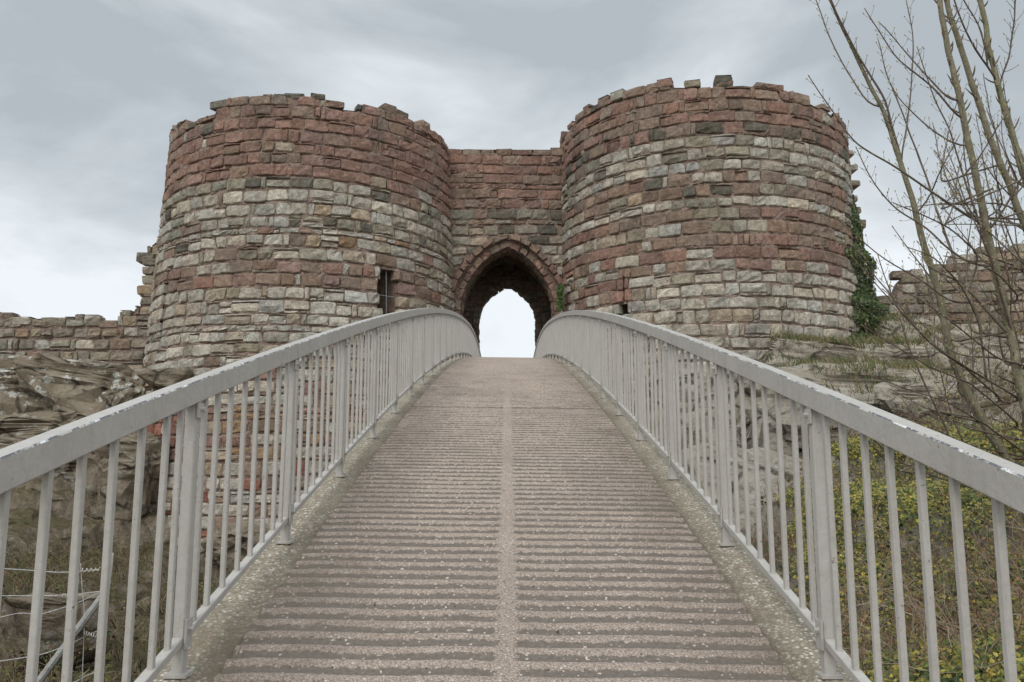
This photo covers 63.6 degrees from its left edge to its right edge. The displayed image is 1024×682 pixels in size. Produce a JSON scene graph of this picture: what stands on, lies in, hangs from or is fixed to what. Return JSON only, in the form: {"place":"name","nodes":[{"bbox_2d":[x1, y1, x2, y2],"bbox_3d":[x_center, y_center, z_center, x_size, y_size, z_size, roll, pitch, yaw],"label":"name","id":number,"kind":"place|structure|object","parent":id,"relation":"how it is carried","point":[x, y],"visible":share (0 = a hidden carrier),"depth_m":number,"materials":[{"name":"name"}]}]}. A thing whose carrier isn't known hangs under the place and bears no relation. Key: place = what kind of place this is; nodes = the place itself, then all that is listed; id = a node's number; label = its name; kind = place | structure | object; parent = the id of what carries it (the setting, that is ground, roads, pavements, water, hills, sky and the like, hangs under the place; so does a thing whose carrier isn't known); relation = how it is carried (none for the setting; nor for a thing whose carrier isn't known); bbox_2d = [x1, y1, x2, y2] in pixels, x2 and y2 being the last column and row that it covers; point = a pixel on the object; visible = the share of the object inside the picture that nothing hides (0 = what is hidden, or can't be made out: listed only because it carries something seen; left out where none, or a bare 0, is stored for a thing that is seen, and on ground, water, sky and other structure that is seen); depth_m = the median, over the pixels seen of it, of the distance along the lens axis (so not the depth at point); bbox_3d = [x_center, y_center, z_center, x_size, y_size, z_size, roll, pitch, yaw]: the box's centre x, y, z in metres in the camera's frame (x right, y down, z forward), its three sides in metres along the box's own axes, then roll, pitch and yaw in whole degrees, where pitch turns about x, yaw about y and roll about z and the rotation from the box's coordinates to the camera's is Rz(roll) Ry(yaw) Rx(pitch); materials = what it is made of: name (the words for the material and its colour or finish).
{"place":"outdoors","nodes":[
{"label":"outdoors","id":0,"kind":"place"},
{"bbox_2d":[0,370,1023,681],"bbox_3d":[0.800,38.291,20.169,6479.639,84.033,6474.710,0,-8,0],"label":"ground","id":1,"kind":"structure","parent":0,"point":[24,508],"depth_m":24.84,"materials":[{"name":"green plant"}]},
{"bbox_2d":[0,355,49,414],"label":"rock","id":2,"kind":"object","parent":1,"relation":"on","point":[15,398],"visible":0.04,"depth_m":41.48,"materials":[{"name":"stone"}]},
{"bbox_2d":[0,434,76,489],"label":"rock","id":3,"kind":"object","parent":1,"relation":"on","point":[67,471],"visible":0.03,"depth_m":36.77,"materials":[{"name":"stone"}]},
{"bbox_2d":[0,409,84,436],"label":"rock","id":4,"kind":"object","parent":1,"relation":"on","point":[33,423],"visible":0.27,"depth_m":39.02,"materials":[{"name":"stone"}]},
{"bbox_2d":[0,591,107,667],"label":"rock","id":5,"kind":"object","parent":1,"relation":"on","point":[15,628],"visible":0.52,"depth_m":13.41,"materials":[{"name":"stone"}]},
{"bbox_2d":[0,553,113,681],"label":"wire fence","id":6,"kind":"object","parent":1,"relation":"on","point":[58,654],"visible":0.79,"depth_m":5.80,"materials":[{"name":"metal"}]},
{"bbox_2d":[0,627,143,681],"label":"undergrowth","id":7,"kind":"object","parent":1,"relation":"on","point":[22,671],"visible":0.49,"depth_m":10.68,"materials":[{"name":"green plant"}]},
{"bbox_2d":[0,238,157,369],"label":"curtain wall","id":8,"kind":"structure","parent":1,"relation":"on","point":[122,338],"depth_m":46.85,"materials":[{"name":"stone"}]},
{"bbox_2d":[13,355,148,416],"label":"rock","id":9,"kind":"object","parent":1,"relation":"on","point":[84,387],"visible":0.59,"depth_m":40.73,"materials":[{"name":"stone"}]},
{"bbox_2d":[0,531,228,681],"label":"grass","id":10,"kind":"structure","parent":1,"relation":"on","point":[55,575],"depth_m":21.99,"materials":[{"name":"green plant"}]},
{"bbox_2d":[85,431,169,523],"bbox_3d":[-17.775,6.732,37.682,4.017,5.602,4.098,0,-8,0],"label":"rock","id":11,"kind":"object","parent":1,"relation":"on","point":[96,477],"visible":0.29,"depth_m":36.40,"materials":[{"name":"stone"}]},
{"bbox_2d":[136,368,193,390],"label":"rock","id":12,"kind":"object","parent":1,"relation":"on","point":[156,379],"visible":0.59,"depth_m":37.68,"materials":[{"name":"stone"}]},
{"bbox_2d":[199,519,269,585],"bbox_3d":[-9.653,9.638,31.800,5.479,5.407,5.137,0,-8,0],"label":"rock","id":13,"kind":"object","parent":1,"relation":"on","point":[230,544],"visible":0.12,"depth_m":29.89,"materials":[{"name":"stone"}]},
{"bbox_2d":[142,93,456,550],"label":"round tower","id":14,"kind":"structure","parent":1,"relation":"on","point":[286,218],"depth_m":39.78,"materials":[{"name":"stone"}]},
{"bbox_2d":[152,357,852,681],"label":"footbridge","id":15,"kind":"object","parent":1,"relation":"on","point":[490,519],"visible":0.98,"depth_m":4.28,"materials":[{"name":"concrete"}]},
{"bbox_2d":[0,308,480,681],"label":"metal railing","id":16,"kind":"object","parent":15,"relation":"on","point":[424,341],"visible":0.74,"depth_m":3.37,"materials":[{"name":"grey metal"}]},
{"bbox_2d":[533,310,1023,681],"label":"metal railing","id":17,"kind":"object","parent":15,"relation":"on","point":[580,341],"visible":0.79,"depth_m":3.38,"materials":[{"name":"grey metal"}]},
{"bbox_2d":[448,148,564,358],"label":"gate wall","id":18,"kind":"structure","parent":1,"relation":"on","point":[506,214],"depth_m":46.85,"materials":[{"name":"stone"}]},
{"bbox_2d":[645,363,738,452],"bbox_3d":[8.035,3.562,35.291,5.653,5.425,4.378,-1,-8,10],"label":"rock","id":19,"kind":"object","parent":1,"relation":"on","point":[736,386],"visible":0.09,"depth_m":34.25,"materials":[{"name":"stone"}]},
{"bbox_2d":[559,75,865,407],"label":"round tower","id":20,"kind":"structure","parent":1,"relation":"on","point":[693,208],"depth_m":40.14,"materials":[{"name":"stone"}]},
{"bbox_2d":[555,284,563,310],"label":"ivy","id":21,"kind":"object","parent":20,"relation":"attached to","point":[559,289],"visible":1,"depth_m":44.16,"materials":[{"name":"green plant"}]},
{"bbox_2d":[844,194,889,342],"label":"ivy","id":22,"kind":"object","parent":20,"relation":"attached to","point":[867,300],"visible":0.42,"depth_m":42.65,"materials":[{"name":"green plant"}]},
{"bbox_2d":[681,442,810,536],"bbox_3d":[8.423,5.283,26.434,5.964,4.147,4.789,2,-9,-16],"label":"rock","id":23,"kind":"object","parent":1,"relation":"on","point":[774,466],"visible":0.13,"depth_m":25.77,"materials":[{"name":"stone"}]},
{"bbox_2d":[699,395,799,455],"bbox_3d":[9.747,4.238,33.643,5.451,6.220,5.224,0,-8,0],"label":"rock","id":24,"kind":"object","parent":1,"relation":"on","point":[787,449],"visible":0.03,"depth_m":31.87,"materials":[{"name":"stone"}]},
{"bbox_2d":[764,338,858,367],"bbox_3d":[13.970,1.069,37.463,5.459,2.372,3.836,0,-8,0],"label":"rock","id":25,"kind":"object","parent":1,"relation":"on","point":[803,349],"visible":0.44,"depth_m":36.27,"materials":[{"name":"stone"}]},
{"bbox_2d":[735,360,974,448],"bbox_3d":[13.636,2.562,34.212,9.733,4.284,5.677,0,-8,0],"label":"rock","id":26,"kind":"object","parent":1,"relation":"on","point":[805,372],"visible":0.22,"depth_m":32.20,"materials":[{"name":"stone"}]},
{"bbox_2d":[697,354,1023,681],"bbox_3d":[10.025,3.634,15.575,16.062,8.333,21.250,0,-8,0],"label":"undergrowth","id":27,"kind":"object","parent":1,"relation":"on","point":[951,631],"visible":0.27,"depth_m":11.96,"materials":[{"name":"green plant"}]},
{"bbox_2d":[762,310,980,439],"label":"grass","id":28,"kind":"structure","parent":1,"relation":"on","point":[852,343],"depth_m":35.58,"materials":[{"name":"green plant"}]},
{"bbox_2d":[850,342,931,365],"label":"rock","id":29,"kind":"object","parent":1,"relation":"on","point":[888,351],"visible":0.06,"depth_m":35.86,"materials":[{"name":"stone"}]},
{"bbox_2d":[806,0,1023,522],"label":"bare tree","id":30,"kind":"object","parent":1,"relation":"on","point":[979,417],"visible":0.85,"depth_m":10.73,"materials":[{"name":"brown plant"}]},
{"bbox_2d":[871,316,974,340],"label":"rock","id":31,"kind":"object","parent":1,"relation":"on","point":[908,331],"visible":0.17,"depth_m":42.04,"materials":[{"name":"stone"}]},
{"bbox_2d":[873,382,1016,422],"bbox_3d":[16.302,2.727,29.566,7.488,2.634,5.011,5,-10,-30],"label":"rock","id":32,"kind":"object","parent":1,"relation":"on","point":[886,395],"visible":0.27,"depth_m":28.00,"materials":[{"name":"stone"}]},
{"bbox_2d":[872,243,1023,335],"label":"curtain wall","id":33,"kind":"structure","parent":1,"relation":"on","point":[958,310],"depth_m":50.32,"materials":[{"name":"stone"}]},
{"bbox_2d":[916,328,1023,384],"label":"rock","id":34,"kind":"object","parent":1,"relation":"on","point":[964,346],"visible":0.15,"depth_m":35.95,"materials":[{"name":"stone"}]},
{"bbox_2d":[0,0,1023,357],"label":"sky","id":35,"kind":"structure","parent":0,"point":[93,92],"materials":[{"name":"grey"}]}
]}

